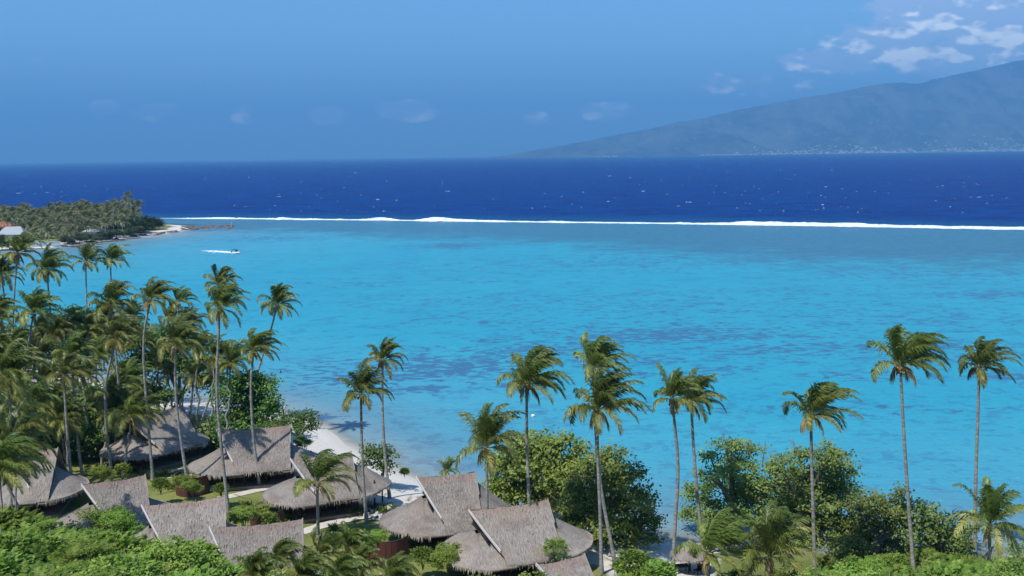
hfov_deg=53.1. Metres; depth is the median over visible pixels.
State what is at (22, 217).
headland palm
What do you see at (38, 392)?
coconut palm
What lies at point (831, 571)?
feathery shrub
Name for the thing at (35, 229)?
headland palm
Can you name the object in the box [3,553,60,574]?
feathery shrub
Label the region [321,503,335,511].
door
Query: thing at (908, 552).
feathery shrub
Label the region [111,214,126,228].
headland palm
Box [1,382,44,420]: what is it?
broadleaf tree
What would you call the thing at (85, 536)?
feathery shrub
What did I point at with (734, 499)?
shore tree
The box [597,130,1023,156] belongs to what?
town
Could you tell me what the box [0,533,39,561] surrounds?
feathery shrub
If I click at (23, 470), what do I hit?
coconut palm
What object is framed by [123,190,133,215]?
headland palm
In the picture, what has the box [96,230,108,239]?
headland tree
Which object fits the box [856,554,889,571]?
leafy shrub
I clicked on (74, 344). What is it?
coconut palm
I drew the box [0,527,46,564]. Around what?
feathery shrub
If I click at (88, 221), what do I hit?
headland palm
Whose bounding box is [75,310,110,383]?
coconut palm
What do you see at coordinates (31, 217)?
headland palm
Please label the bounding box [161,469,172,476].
garden plant
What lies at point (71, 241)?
headland tree
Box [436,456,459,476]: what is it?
coconut palm
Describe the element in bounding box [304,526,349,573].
young palm
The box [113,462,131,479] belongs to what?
feathery shrub
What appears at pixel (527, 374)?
coconut palm
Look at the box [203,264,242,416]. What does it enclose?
coconut palm
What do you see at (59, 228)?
headland palm
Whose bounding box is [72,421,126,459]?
broadleaf tree
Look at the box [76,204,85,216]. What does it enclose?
headland palm
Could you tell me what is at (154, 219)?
headland tree
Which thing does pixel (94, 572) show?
feathery shrub
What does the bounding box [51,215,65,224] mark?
headland palm
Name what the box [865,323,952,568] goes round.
coconut palm
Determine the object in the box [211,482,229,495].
feathery shrub
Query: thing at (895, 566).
feathery shrub
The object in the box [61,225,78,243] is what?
headland palm
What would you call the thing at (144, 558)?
feathery shrub
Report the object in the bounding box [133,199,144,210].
headland palm
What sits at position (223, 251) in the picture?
boat wake
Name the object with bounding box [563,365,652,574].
coconut palm
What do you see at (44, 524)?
feathery shrub
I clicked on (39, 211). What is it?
headland palm
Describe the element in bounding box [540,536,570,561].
feathery shrub
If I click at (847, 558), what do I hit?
feathery shrub
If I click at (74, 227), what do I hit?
headland palm
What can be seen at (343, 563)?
young palm
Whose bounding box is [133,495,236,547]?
thatched bungalow
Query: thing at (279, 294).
coconut palm
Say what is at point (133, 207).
headland palm
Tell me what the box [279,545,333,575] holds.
young palm
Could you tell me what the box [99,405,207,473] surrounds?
thatched bungalow
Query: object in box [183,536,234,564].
feathery shrub
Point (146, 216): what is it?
headland tree
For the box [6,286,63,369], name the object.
coconut palm
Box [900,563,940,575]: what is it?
feathery shrub
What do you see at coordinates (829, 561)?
feathery shrub
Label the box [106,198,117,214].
headland palm
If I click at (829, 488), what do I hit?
shore tree
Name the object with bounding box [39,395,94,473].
coconut palm
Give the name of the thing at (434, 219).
breaking surf
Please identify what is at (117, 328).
coconut palm
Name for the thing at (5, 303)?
coconut palm
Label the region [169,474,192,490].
leafy shrub
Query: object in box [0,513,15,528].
feathery shrub
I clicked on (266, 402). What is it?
broadleaf tree
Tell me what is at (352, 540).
young palm
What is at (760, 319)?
water
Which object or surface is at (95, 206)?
headland palm
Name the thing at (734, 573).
feathery shrub
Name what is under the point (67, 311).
broadleaf tree
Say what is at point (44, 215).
headland palm
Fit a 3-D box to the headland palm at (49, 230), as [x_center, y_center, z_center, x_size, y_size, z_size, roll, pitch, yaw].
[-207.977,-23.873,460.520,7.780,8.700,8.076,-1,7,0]
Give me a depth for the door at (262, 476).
114.40 m
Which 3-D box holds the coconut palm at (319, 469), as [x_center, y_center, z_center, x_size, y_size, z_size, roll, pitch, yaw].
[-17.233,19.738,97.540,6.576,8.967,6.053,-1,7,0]
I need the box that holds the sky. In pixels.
[0,0,1023,162]
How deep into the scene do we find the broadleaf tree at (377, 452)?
114.11 m
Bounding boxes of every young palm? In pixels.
[0,404,58,511]
[0,431,54,511]
[232,546,287,575]
[250,537,304,575]
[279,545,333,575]
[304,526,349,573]
[310,552,373,575]
[335,520,373,558]
[335,541,386,575]
[381,550,420,575]
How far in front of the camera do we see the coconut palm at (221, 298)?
102.05 m
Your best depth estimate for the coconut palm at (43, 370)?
126.85 m
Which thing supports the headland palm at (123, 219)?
on the ground
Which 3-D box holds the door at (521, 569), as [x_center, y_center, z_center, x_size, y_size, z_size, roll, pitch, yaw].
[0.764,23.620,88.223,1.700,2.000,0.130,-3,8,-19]
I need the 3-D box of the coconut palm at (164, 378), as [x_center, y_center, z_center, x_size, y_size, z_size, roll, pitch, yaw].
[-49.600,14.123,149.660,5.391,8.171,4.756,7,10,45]
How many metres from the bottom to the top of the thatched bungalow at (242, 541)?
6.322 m
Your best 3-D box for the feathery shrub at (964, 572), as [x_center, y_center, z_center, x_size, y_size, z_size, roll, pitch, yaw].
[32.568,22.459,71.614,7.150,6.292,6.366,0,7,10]
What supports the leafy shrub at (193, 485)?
on the ground
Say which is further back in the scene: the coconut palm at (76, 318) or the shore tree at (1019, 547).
the coconut palm at (76, 318)
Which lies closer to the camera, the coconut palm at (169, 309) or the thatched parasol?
the thatched parasol
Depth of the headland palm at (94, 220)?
490.79 m
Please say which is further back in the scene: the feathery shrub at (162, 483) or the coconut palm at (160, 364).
the coconut palm at (160, 364)
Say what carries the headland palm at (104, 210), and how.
on the ground
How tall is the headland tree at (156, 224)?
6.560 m
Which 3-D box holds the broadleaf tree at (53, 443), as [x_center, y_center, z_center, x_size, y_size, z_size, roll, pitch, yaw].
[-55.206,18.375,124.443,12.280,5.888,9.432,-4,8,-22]
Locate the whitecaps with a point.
(491, 184)
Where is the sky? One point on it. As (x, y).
(81, 80)
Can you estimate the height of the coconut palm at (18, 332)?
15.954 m
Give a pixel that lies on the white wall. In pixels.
(55, 243)
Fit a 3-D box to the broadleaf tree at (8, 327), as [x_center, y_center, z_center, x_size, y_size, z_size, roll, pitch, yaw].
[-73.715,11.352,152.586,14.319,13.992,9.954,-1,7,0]
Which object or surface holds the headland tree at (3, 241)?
on the ground
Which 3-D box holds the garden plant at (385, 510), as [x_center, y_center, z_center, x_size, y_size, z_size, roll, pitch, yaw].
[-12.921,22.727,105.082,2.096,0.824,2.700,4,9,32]
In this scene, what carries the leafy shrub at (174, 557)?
on the ground
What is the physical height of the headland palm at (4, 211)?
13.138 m
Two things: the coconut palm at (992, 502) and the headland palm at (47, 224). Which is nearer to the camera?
the coconut palm at (992, 502)
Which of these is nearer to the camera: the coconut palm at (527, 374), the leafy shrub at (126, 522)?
the leafy shrub at (126, 522)
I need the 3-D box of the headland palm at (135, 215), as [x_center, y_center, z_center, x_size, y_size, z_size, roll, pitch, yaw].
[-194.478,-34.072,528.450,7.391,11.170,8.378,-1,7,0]
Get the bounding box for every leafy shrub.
[51,547,153,575]
[64,516,92,534]
[74,501,135,533]
[86,464,116,481]
[94,509,147,534]
[125,530,232,575]
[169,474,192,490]
[178,479,204,498]
[226,505,261,525]
[257,566,329,575]
[268,564,300,575]
[293,435,313,449]
[367,528,389,548]
[425,541,465,575]
[518,565,560,575]
[764,562,812,575]
[792,560,833,575]
[823,559,882,575]
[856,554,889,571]
[916,553,941,568]
[967,548,1023,575]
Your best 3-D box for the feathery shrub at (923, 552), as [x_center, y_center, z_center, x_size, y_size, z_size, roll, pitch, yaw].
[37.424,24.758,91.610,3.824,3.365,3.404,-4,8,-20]
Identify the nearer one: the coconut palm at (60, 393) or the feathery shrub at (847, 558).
the feathery shrub at (847, 558)
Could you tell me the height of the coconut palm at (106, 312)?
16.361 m
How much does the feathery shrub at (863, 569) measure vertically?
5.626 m
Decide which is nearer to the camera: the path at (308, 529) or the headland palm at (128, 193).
the path at (308, 529)
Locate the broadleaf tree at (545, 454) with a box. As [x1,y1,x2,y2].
[478,425,599,515]
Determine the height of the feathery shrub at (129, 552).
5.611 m
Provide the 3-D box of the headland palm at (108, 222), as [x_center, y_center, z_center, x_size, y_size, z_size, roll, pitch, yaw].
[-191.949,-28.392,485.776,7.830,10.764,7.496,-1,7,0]
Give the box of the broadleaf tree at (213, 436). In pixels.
[196,423,242,452]
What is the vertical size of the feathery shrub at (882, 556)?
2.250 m
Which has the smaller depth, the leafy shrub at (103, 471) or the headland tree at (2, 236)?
the leafy shrub at (103, 471)
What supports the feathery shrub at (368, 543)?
on the ground
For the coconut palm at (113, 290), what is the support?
on the ground
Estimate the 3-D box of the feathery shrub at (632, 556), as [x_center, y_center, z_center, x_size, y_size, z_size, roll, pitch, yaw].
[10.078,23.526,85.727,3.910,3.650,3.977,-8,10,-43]
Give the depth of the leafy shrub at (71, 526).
77.96 m
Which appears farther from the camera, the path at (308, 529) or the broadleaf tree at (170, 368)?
the broadleaf tree at (170, 368)
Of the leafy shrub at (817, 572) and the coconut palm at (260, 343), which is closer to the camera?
the leafy shrub at (817, 572)
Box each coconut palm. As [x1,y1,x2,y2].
[0,231,47,331]
[0,249,26,332]
[0,293,25,331]
[0,329,26,358]
[0,338,51,509]
[0,363,35,406]
[0,392,20,487]
[0,412,12,433]
[0,428,51,507]
[1,325,43,354]
[2,394,57,469]
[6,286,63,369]
[12,373,63,450]
[22,310,61,345]
[25,243,74,352]
[27,380,87,465]
[29,332,61,370]
[31,358,76,421]
[32,315,83,352]
[39,349,93,472]
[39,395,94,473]
[45,329,104,476]
[61,307,90,388]
[67,242,109,383]
[74,355,110,459]
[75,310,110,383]
[78,384,103,422]
[85,279,140,462]
[86,298,120,375]
[87,388,143,463]
[88,335,120,383]
[88,368,138,464]
[89,312,147,478]
[95,243,134,374]
[105,386,168,479]
[113,298,151,357]
[117,356,158,411]
[119,324,162,389]
[130,276,182,481]
[140,332,181,410]
[148,310,207,477]
[151,361,184,407]
[157,299,182,405]
[163,307,210,404]
[169,286,200,405]
[176,354,211,418]
[185,330,222,427]
[199,334,239,432]
[199,353,233,427]
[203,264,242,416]
[203,279,250,513]
[214,340,254,429]
[238,328,287,484]
[256,282,302,373]
[292,449,362,539]
[336,357,394,521]
[365,337,408,498]
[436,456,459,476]
[455,402,525,508]
[497,345,575,506]
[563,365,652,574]
[570,332,636,563]
[652,362,706,569]
[666,368,728,548]
[674,507,763,575]
[729,500,824,575]
[782,381,863,569]
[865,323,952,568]
[945,476,1023,560]
[957,336,1022,558]
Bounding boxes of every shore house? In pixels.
[0,221,11,227]
[0,226,28,238]
[83,229,103,233]
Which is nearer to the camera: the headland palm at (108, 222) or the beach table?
the beach table
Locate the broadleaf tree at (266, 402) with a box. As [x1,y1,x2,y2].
[199,367,289,432]
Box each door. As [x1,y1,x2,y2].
[29,505,46,510]
[163,453,174,460]
[251,473,265,480]
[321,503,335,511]
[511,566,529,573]
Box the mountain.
[491,60,1023,157]
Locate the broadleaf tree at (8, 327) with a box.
[2,322,44,378]
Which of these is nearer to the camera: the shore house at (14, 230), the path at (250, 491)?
the path at (250, 491)
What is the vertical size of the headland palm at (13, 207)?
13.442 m
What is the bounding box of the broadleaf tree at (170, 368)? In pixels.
[149,324,226,407]
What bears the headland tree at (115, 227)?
on the ground
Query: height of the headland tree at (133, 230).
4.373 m
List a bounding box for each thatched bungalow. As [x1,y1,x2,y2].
[0,447,89,517]
[56,474,169,535]
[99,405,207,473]
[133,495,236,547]
[175,424,317,496]
[209,518,319,574]
[250,451,382,525]
[366,470,511,565]
[439,498,593,575]
[535,553,593,575]
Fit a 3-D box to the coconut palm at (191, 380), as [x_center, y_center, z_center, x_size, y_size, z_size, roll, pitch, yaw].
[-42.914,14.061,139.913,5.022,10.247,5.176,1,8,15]
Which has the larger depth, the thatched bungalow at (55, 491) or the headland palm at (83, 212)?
the headland palm at (83, 212)
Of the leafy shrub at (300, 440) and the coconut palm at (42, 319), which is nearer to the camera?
the leafy shrub at (300, 440)
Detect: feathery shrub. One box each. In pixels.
[0,505,53,531]
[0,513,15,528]
[0,514,86,537]
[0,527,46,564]
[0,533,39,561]
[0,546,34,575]
[0,556,86,575]
[1,528,61,546]
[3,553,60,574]
[12,528,90,563]
[29,527,71,541]
[30,535,139,571]
[37,521,77,534]
[43,533,113,561]
[53,560,109,573]
[62,565,123,575]
[67,550,121,572]
[69,526,121,549]
[82,548,165,575]
[89,529,143,546]
[90,548,158,574]
[96,531,159,558]
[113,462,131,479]
[150,477,170,493]
[152,561,176,575]
[159,564,213,575]
[170,562,224,575]
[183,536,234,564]
[208,560,246,575]
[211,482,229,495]
[254,511,279,524]
[324,531,342,556]
[347,528,376,552]
[400,467,409,477]
[410,546,434,569]
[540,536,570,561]
[600,570,631,575]
[611,547,655,575]
[640,557,677,575]
[726,568,747,575]
[805,566,849,575]
[811,554,840,569]
[840,554,861,569]
[854,566,898,575]
[874,553,886,560]
[883,565,916,575]
[885,552,910,567]
[887,562,917,573]
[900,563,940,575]
[902,548,921,566]
[910,546,941,568]
[923,551,953,563]
[923,556,986,575]
[941,563,997,575]
[948,552,987,567]
[967,559,1023,573]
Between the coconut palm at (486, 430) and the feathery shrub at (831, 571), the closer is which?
the feathery shrub at (831, 571)
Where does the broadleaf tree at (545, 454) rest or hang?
on the ground
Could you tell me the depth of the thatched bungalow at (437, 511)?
95.15 m
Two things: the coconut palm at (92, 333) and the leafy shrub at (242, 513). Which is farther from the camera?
the coconut palm at (92, 333)
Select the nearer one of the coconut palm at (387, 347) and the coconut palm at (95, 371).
the coconut palm at (387, 347)
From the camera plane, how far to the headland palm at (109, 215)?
509.38 m
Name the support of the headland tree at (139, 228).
on the ground
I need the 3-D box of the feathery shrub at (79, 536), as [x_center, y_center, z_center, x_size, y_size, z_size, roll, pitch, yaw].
[-27.489,18.302,62.999,7.150,6.292,6.366,4,9,32]
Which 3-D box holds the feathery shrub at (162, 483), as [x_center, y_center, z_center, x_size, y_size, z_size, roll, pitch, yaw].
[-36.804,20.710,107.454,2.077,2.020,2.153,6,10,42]
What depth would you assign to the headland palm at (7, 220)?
513.07 m
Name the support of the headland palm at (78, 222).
on the ground
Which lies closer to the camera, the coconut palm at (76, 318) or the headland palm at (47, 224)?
the coconut palm at (76, 318)
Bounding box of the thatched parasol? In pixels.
[669,539,705,571]
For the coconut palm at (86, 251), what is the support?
on the ground
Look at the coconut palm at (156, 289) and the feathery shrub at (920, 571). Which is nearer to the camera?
the feathery shrub at (920, 571)
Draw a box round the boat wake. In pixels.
[205,250,239,253]
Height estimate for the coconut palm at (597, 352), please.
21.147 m
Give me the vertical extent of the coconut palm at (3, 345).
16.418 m
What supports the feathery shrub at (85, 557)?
on the ground
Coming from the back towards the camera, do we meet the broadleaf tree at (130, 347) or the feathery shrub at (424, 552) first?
the broadleaf tree at (130, 347)
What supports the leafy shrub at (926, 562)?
on the ground
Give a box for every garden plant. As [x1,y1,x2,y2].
[130,466,137,472]
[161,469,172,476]
[240,499,257,505]
[327,520,340,531]
[378,503,393,512]
[409,542,418,549]
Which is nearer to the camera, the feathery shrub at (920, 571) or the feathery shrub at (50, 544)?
the feathery shrub at (50, 544)
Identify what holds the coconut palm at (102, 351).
on the ground
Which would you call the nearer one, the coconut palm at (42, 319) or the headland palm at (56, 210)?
the coconut palm at (42, 319)
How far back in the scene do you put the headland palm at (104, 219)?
503.30 m
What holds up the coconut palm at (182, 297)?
on the ground
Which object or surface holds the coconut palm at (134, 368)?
on the ground
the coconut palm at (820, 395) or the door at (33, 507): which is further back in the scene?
the door at (33, 507)
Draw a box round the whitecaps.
[23,167,997,211]
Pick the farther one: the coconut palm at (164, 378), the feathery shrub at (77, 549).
the coconut palm at (164, 378)
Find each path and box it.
[158,468,187,472]
[218,488,267,497]
[304,511,384,533]
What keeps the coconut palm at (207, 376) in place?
on the ground
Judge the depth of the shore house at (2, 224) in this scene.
522.40 m
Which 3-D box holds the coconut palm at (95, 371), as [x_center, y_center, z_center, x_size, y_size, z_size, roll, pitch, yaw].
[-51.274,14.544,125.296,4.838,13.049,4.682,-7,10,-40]
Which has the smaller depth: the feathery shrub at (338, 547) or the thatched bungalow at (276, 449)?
the feathery shrub at (338, 547)
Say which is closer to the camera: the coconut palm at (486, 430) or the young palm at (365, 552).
the young palm at (365, 552)
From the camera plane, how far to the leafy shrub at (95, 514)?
76.67 m
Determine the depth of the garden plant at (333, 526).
99.95 m
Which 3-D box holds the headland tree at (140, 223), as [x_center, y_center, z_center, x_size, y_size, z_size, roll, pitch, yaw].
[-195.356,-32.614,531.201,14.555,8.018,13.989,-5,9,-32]
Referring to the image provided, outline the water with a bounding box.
[0,151,1023,554]
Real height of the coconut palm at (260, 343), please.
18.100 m
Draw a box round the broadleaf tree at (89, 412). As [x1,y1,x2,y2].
[67,378,125,427]
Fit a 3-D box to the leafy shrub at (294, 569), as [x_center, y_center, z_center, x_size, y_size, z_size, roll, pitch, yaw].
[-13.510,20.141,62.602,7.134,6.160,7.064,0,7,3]
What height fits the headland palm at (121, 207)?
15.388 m
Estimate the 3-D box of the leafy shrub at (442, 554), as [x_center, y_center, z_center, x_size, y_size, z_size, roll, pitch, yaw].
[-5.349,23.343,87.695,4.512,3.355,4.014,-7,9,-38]
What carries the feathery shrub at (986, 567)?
on the ground
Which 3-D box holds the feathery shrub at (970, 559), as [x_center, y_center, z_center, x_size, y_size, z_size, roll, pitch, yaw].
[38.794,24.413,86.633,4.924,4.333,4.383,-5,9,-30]
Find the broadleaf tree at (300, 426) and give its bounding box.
[254,404,324,444]
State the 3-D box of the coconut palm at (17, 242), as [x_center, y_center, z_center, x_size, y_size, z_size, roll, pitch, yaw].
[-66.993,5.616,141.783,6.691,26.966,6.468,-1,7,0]
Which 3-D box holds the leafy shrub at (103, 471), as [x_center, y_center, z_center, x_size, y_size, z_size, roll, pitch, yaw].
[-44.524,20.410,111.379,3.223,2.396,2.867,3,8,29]
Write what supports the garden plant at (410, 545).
on the ground
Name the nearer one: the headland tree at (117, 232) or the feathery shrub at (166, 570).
the feathery shrub at (166, 570)
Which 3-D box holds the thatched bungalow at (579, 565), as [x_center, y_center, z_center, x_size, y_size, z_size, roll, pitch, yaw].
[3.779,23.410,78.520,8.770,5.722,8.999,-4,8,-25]
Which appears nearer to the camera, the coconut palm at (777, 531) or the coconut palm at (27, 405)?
the coconut palm at (777, 531)
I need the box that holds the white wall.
[31,241,60,246]
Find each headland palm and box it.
[0,207,10,216]
[1,216,14,226]
[6,206,17,211]
[6,210,20,225]
[10,218,24,227]
[14,212,29,226]
[17,209,29,216]
[18,203,30,210]
[25,215,39,227]
[25,220,35,239]
[25,226,43,238]
[33,209,42,217]
[33,217,46,238]
[37,213,51,222]
[38,222,54,241]
[42,225,57,241]
[50,223,66,240]
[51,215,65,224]
[52,206,65,222]
[53,219,67,228]
[53,222,65,238]
[60,210,77,224]
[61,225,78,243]
[66,206,77,223]
[68,224,80,238]
[72,217,89,233]
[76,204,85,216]
[77,210,91,218]
[81,218,95,232]
[84,219,99,232]
[86,209,97,228]
[89,202,102,210]
[90,219,104,231]
[91,207,103,217]
[93,212,102,219]
[97,217,111,228]
[99,211,116,221]
[99,217,115,238]
[102,208,116,217]
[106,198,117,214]
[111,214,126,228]
[114,202,129,213]
[117,216,130,236]
[119,208,131,217]
[120,195,130,204]
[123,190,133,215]
[125,204,139,213]
[127,198,136,213]
[128,208,143,218]
[128,211,141,221]
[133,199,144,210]
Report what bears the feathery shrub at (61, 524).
on the ground
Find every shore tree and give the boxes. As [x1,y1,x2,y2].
[670,433,780,528]
[746,437,871,555]
[818,481,921,561]
[891,497,996,559]
[981,538,1023,557]
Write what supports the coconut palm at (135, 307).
on the ground
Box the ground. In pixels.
[0,223,1023,575]
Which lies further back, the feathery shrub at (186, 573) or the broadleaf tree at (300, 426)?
the broadleaf tree at (300, 426)
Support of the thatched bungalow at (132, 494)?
on the ground
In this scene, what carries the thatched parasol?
on the ground
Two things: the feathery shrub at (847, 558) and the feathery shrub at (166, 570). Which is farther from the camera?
the feathery shrub at (847, 558)
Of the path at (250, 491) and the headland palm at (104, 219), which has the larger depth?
the headland palm at (104, 219)
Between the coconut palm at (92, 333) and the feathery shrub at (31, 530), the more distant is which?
the coconut palm at (92, 333)
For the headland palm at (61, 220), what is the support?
on the ground
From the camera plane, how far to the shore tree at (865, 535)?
96.03 m
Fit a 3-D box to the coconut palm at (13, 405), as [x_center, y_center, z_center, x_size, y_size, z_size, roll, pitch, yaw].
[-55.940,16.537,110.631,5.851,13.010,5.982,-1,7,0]
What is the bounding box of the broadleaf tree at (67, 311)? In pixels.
[37,303,159,384]
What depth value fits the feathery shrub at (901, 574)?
78.18 m
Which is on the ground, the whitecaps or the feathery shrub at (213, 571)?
the feathery shrub at (213, 571)
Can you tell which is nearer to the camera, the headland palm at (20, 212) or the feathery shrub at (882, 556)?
the feathery shrub at (882, 556)
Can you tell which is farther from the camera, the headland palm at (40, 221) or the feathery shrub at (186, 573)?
the headland palm at (40, 221)
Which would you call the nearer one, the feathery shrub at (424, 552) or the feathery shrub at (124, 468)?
the feathery shrub at (424, 552)
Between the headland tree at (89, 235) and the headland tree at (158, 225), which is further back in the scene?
the headland tree at (158, 225)
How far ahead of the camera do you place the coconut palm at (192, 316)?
147.49 m
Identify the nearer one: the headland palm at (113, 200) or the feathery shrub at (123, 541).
the feathery shrub at (123, 541)
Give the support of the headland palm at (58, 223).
on the ground
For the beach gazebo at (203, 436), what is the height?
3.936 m
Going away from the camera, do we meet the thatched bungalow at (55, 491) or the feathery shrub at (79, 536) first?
the feathery shrub at (79, 536)
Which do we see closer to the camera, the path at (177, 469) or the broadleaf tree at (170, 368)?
the path at (177, 469)
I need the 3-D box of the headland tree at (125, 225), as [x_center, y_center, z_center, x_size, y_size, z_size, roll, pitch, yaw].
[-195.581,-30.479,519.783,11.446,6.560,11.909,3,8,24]
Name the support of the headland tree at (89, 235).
on the ground
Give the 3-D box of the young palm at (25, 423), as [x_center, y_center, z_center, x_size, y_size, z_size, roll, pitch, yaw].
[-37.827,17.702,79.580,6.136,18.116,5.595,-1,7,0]
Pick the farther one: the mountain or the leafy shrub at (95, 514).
the mountain
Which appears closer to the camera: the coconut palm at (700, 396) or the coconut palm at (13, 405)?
the coconut palm at (700, 396)
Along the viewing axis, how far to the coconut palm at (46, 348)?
132.97 m
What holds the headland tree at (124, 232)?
on the ground
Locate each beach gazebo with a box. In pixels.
[190,428,209,454]
[351,467,391,507]
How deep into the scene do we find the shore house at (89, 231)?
496.48 m
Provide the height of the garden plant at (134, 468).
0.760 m
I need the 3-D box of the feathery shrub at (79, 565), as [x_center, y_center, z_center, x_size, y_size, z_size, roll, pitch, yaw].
[-25.028,18.544,58.254,7.150,6.292,6.366,-2,7,-8]
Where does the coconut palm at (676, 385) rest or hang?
on the ground
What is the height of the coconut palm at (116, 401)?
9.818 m
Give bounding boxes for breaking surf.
[175,217,1023,229]
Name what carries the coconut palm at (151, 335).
on the ground
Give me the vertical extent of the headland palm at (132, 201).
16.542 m
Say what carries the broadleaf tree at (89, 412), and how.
on the ground
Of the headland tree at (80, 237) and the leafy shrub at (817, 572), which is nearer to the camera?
the leafy shrub at (817, 572)
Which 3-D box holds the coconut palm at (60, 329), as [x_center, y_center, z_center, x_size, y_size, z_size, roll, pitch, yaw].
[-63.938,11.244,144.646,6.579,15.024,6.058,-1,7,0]
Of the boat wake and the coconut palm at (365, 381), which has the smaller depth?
the coconut palm at (365, 381)
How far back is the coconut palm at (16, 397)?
117.62 m
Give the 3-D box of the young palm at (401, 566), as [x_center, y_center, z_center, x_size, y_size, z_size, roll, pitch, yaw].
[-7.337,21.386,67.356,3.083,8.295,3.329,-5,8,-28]
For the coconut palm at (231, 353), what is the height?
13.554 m
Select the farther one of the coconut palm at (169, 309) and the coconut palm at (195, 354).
the coconut palm at (169, 309)
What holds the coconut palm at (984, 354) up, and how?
on the ground
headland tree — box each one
[0,234,8,239]
[0,239,8,246]
[56,233,73,238]
[57,237,70,243]
[66,238,76,244]
[72,234,89,242]
[84,233,93,241]
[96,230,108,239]
[106,231,115,237]
[109,222,119,229]
[109,229,122,237]
[113,223,132,229]
[120,229,128,234]
[124,226,138,234]
[128,218,149,232]
[129,215,156,221]
[135,226,145,233]
[142,215,159,229]
[142,222,154,231]
[149,218,164,228]
[154,221,165,228]
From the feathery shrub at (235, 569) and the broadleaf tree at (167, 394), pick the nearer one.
the feathery shrub at (235, 569)
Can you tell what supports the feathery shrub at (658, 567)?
on the ground
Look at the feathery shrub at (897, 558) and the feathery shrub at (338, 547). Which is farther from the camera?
the feathery shrub at (897, 558)
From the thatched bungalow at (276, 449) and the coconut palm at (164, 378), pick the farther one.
the coconut palm at (164, 378)
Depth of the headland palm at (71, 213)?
504.64 m
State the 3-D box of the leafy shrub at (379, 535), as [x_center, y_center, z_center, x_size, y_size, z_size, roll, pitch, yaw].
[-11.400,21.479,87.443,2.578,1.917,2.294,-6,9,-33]
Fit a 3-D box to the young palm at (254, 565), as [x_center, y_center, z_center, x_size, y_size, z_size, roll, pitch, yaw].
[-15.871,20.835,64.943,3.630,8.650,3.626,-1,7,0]
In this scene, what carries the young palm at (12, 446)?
on the ground
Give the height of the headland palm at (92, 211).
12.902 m
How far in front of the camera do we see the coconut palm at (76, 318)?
151.25 m
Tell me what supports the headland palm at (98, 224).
on the ground
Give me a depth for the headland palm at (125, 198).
571.12 m
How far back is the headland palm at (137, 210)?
537.99 m
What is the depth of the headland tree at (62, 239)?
460.77 m
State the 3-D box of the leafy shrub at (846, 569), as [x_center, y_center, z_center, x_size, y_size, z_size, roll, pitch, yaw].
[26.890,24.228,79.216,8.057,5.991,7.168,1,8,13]
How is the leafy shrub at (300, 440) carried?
on the ground
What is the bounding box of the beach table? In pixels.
[675,563,689,573]
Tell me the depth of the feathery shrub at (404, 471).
116.30 m
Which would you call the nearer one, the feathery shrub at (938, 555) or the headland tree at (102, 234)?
the feathery shrub at (938, 555)
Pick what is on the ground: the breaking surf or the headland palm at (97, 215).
the headland palm at (97, 215)
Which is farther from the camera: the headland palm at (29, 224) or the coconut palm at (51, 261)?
the headland palm at (29, 224)
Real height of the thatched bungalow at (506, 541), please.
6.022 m
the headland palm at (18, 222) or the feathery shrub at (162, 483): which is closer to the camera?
the feathery shrub at (162, 483)
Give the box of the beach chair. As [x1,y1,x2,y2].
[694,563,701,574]
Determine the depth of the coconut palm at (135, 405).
114.40 m
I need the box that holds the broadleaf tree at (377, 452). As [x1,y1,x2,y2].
[356,439,402,475]
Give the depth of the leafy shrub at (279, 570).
61.68 m
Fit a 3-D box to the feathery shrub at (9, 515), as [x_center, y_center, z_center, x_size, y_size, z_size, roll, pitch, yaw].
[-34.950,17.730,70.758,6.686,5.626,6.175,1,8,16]
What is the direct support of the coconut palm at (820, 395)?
on the ground
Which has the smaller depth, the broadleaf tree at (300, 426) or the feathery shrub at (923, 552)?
the feathery shrub at (923, 552)
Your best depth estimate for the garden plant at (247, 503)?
107.25 m
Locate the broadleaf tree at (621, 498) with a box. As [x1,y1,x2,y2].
[549,438,667,552]
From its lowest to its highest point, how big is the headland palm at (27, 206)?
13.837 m
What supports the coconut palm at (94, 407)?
on the ground
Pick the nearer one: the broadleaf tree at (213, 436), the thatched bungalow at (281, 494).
the thatched bungalow at (281, 494)
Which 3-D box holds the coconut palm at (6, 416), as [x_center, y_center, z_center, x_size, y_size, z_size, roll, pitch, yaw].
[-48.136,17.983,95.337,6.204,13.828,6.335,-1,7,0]
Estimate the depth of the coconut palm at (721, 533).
83.91 m
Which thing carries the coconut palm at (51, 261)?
on the ground
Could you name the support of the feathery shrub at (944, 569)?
on the ground
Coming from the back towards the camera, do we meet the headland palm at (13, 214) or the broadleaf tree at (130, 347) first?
the headland palm at (13, 214)
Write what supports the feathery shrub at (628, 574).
on the ground
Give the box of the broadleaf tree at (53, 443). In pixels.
[30,419,99,461]
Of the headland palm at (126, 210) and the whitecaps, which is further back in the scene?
the whitecaps
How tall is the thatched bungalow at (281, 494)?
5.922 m
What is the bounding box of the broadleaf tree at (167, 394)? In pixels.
[150,380,185,410]
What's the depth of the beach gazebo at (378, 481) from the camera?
106.46 m
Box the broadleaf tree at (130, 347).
[98,331,167,414]
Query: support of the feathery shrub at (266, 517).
on the ground
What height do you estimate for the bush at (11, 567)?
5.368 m
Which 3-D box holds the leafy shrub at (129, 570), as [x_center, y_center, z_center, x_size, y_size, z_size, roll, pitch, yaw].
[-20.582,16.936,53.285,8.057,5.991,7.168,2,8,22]
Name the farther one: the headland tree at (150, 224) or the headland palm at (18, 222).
the headland tree at (150, 224)
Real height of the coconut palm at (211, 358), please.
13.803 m
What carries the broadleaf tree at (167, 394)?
on the ground

